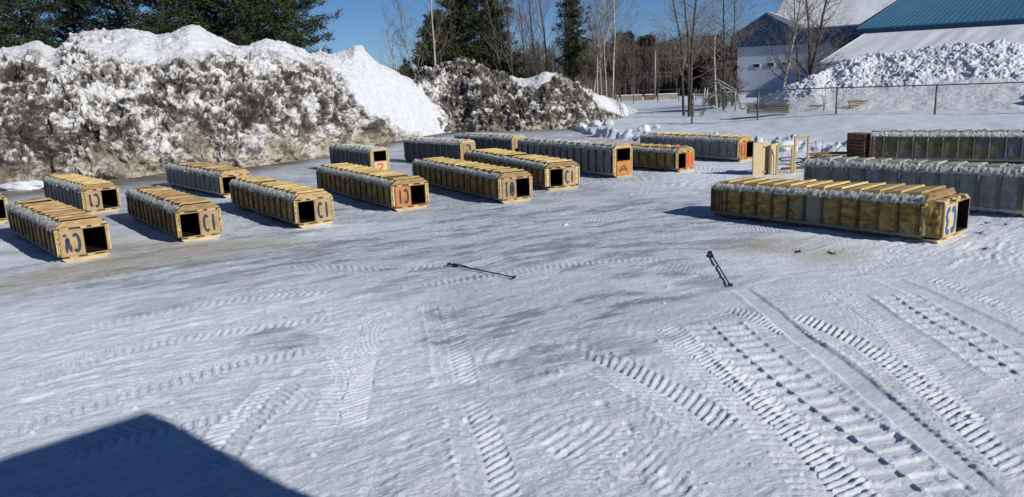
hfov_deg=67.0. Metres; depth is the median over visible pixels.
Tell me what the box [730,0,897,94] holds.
white building
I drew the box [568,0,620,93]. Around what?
birch tree
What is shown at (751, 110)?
pallet
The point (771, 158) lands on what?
plywood panel
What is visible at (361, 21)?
sky
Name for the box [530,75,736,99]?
undergrowth
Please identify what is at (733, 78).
bush
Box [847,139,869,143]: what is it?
pallet
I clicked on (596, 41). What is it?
birch tree
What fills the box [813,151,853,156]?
pallet
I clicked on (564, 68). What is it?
bare tree
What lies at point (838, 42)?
window
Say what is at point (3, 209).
formwork box
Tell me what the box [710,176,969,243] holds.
formwork box
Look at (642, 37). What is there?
pine tree
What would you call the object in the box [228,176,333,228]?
formwork box
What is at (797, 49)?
bare tree
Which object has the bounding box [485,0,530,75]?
bare tree
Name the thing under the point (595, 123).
snow chunk
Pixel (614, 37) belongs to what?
birch tree
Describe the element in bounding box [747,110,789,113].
pallet
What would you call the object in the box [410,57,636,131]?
snow pile
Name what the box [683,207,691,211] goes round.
snow chunk
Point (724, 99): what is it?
bare tree
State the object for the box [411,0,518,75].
pine tree
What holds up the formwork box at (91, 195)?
on the ground
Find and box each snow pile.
[0,24,450,183]
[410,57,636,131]
[744,39,1023,110]
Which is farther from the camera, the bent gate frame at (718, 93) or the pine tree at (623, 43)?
the pine tree at (623, 43)
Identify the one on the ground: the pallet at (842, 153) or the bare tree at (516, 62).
the bare tree at (516, 62)
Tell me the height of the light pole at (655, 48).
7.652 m
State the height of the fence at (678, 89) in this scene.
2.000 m
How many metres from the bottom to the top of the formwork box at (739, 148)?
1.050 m
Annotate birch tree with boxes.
[378,0,406,74]
[388,0,434,75]
[405,0,469,66]
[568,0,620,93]
[570,0,624,96]
[578,1,622,94]
[586,0,650,92]
[593,0,647,97]
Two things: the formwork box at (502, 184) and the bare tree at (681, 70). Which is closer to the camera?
the formwork box at (502, 184)
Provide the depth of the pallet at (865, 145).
30.41 m
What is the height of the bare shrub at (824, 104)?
2.977 m
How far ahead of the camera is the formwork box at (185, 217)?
19.33 m
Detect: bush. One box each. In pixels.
[694,54,732,105]
[697,65,721,108]
[717,60,740,106]
[725,67,748,105]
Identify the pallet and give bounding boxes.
[745,102,789,104]
[746,108,789,111]
[747,104,790,106]
[747,106,791,108]
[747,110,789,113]
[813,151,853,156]
[846,143,868,147]
[846,146,868,150]
[847,132,869,136]
[847,136,869,140]
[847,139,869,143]
[847,150,868,154]
[847,153,868,157]
[848,100,868,108]
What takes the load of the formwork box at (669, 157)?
on the ground
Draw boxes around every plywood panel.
[752,142,763,174]
[763,142,770,174]
[768,143,777,174]
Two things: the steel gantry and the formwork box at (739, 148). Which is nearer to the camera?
the formwork box at (739, 148)
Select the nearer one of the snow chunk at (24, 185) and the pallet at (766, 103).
the snow chunk at (24, 185)
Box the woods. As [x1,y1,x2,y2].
[393,26,742,97]
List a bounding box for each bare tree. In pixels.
[401,9,470,75]
[454,1,512,71]
[472,0,534,77]
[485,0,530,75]
[503,0,540,77]
[504,0,570,75]
[509,0,580,71]
[547,0,578,75]
[636,0,747,116]
[647,0,717,115]
[671,0,762,107]
[697,0,773,109]
[749,0,832,87]
[761,0,860,79]
[768,0,816,81]
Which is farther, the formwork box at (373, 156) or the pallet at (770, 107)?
the pallet at (770, 107)
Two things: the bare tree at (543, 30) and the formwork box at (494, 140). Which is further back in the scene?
the bare tree at (543, 30)
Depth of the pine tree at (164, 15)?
53.63 m
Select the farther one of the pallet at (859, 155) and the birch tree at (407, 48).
the birch tree at (407, 48)
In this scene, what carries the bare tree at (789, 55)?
on the ground
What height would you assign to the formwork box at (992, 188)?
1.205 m
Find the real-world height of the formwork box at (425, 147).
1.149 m
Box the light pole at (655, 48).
[651,47,659,98]
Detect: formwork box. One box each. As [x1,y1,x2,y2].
[0,193,7,223]
[5,198,111,262]
[42,173,120,214]
[124,186,222,241]
[165,162,250,197]
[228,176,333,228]
[316,162,428,211]
[329,143,389,169]
[403,137,474,161]
[412,157,532,202]
[454,132,525,151]
[464,148,579,190]
[517,137,632,177]
[598,141,694,171]
[640,132,754,161]
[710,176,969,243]
[804,155,1023,215]
[869,129,1023,162]
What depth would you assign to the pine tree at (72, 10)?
62.26 m
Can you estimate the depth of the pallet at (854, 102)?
56.18 m
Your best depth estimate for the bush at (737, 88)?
70.38 m
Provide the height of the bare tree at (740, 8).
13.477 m
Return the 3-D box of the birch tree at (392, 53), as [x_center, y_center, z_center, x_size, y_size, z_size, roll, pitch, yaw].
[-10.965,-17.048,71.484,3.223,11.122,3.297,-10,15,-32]
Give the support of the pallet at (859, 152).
on the pallet at (859, 155)
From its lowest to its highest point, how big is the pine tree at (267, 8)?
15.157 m
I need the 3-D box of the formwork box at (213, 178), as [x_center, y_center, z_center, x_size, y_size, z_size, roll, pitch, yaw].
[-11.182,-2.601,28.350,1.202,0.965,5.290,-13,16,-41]
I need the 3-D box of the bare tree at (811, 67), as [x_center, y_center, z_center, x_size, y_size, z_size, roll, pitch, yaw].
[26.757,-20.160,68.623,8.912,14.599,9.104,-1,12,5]
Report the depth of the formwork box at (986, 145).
28.82 m
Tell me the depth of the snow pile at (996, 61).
58.32 m
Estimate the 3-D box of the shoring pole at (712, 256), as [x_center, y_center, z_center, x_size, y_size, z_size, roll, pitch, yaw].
[3.882,0.349,14.488,0.085,0.057,2.578,-1,12,7]
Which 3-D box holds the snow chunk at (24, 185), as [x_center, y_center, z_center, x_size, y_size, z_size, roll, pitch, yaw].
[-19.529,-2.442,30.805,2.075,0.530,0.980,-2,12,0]
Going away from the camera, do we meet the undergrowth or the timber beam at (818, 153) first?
the timber beam at (818, 153)
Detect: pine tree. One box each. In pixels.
[0,0,50,47]
[0,0,88,48]
[31,0,111,44]
[75,0,158,30]
[92,0,221,34]
[140,0,240,36]
[151,0,283,43]
[195,0,320,47]
[224,0,342,53]
[399,64,410,76]
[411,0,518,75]
[550,0,597,81]
[607,31,628,75]
[623,31,637,49]
[636,33,657,85]
[636,35,644,45]
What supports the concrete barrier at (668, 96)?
on the ground
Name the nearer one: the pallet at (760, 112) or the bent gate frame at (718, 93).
the bent gate frame at (718, 93)
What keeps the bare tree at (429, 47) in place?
on the ground
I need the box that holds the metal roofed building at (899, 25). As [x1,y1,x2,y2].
[819,0,1023,70]
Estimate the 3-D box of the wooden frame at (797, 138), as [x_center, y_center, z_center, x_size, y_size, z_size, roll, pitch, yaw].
[10.246,-3.321,27.382,0.533,1.320,0.090,-2,12,0]
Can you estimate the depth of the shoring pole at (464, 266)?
14.97 m
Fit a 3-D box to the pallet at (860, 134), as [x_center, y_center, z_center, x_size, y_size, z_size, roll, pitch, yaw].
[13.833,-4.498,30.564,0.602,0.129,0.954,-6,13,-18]
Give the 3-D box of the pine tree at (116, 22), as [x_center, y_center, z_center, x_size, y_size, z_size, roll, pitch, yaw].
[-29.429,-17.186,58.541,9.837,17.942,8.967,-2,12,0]
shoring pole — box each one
[447,262,515,278]
[708,251,732,285]
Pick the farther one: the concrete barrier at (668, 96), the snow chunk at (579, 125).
the concrete barrier at (668, 96)
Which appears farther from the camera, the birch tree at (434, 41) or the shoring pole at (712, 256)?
the birch tree at (434, 41)
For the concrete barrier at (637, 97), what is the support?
on the ground
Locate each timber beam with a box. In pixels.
[781,166,803,169]
[809,151,828,155]
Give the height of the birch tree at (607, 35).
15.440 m
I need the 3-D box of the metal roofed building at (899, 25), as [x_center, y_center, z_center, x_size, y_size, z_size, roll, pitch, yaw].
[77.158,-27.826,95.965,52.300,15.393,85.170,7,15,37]
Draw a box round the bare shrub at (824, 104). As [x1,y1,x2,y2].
[814,72,831,110]
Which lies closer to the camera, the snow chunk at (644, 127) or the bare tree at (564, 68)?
the snow chunk at (644, 127)
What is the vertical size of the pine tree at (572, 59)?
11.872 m
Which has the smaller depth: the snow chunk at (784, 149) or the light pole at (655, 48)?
the snow chunk at (784, 149)
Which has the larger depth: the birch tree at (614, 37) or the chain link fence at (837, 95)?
the birch tree at (614, 37)
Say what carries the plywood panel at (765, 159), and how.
on the ground
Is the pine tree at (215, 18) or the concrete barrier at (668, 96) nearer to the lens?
the pine tree at (215, 18)
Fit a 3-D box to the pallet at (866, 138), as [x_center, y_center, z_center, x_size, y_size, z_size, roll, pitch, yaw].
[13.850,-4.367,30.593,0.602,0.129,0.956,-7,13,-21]
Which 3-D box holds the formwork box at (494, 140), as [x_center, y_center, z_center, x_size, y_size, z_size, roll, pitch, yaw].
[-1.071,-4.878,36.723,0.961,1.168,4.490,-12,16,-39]
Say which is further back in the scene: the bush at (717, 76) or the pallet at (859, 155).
the bush at (717, 76)
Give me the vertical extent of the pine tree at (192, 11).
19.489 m
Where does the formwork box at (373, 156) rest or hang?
on the ground
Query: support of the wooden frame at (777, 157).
on the ground
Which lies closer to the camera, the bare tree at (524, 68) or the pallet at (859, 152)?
the pallet at (859, 152)
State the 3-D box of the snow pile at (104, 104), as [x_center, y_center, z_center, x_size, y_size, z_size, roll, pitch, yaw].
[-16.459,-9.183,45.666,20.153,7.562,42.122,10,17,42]
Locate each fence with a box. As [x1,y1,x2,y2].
[626,88,696,103]
[691,78,1023,123]
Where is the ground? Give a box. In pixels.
[0,93,1023,496]
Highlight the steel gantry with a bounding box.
[623,72,671,94]
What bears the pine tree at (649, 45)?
on the ground
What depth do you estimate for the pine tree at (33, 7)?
56.52 m
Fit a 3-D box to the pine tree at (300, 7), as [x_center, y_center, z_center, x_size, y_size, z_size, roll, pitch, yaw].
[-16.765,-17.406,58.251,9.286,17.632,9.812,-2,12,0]
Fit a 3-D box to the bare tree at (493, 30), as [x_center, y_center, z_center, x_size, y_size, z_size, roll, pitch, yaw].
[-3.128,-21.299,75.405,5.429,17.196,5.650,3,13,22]
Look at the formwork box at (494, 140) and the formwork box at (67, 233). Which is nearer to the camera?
the formwork box at (67, 233)
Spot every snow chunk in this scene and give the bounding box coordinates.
[0,180,43,190]
[577,123,586,129]
[588,120,601,126]
[603,118,613,125]
[637,124,650,130]
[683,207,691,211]
[771,140,793,151]
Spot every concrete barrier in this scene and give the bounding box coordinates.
[620,94,641,101]
[644,94,653,99]
[658,93,677,99]
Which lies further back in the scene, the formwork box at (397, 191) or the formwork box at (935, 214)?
the formwork box at (397, 191)
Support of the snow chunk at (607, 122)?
on the ground
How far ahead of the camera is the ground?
10.65 m
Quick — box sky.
[0,0,782,76]
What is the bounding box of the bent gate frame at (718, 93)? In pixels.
[691,79,740,116]
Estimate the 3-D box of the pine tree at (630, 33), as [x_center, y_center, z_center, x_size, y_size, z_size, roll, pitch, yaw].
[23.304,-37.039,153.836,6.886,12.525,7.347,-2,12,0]
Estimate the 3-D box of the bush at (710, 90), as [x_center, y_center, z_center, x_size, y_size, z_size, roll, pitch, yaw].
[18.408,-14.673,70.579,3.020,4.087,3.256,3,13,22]
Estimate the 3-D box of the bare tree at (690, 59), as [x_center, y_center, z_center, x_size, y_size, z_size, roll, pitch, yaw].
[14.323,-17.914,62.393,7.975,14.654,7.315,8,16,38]
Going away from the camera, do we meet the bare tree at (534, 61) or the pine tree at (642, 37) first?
the bare tree at (534, 61)
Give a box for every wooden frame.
[775,145,793,174]
[793,136,809,172]
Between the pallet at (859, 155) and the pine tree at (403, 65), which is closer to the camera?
the pallet at (859, 155)
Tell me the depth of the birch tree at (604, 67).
71.94 m
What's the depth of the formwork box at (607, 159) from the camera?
28.77 m
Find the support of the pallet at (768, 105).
on the pallet at (770, 107)
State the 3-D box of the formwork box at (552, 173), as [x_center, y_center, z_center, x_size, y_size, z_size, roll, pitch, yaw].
[0.182,-3.005,28.395,1.376,0.971,6.990,-8,14,-24]
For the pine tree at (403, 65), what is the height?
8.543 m
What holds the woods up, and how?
on the ground
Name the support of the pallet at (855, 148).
on the pallet at (859, 152)
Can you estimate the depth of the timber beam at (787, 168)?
28.55 m
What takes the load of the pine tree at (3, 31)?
on the ground
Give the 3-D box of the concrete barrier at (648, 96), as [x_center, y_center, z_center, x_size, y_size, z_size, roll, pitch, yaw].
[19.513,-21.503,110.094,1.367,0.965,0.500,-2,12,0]
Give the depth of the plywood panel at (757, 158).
27.21 m
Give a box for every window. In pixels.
[830,42,839,48]
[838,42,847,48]
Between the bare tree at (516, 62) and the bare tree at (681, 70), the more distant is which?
the bare tree at (516, 62)

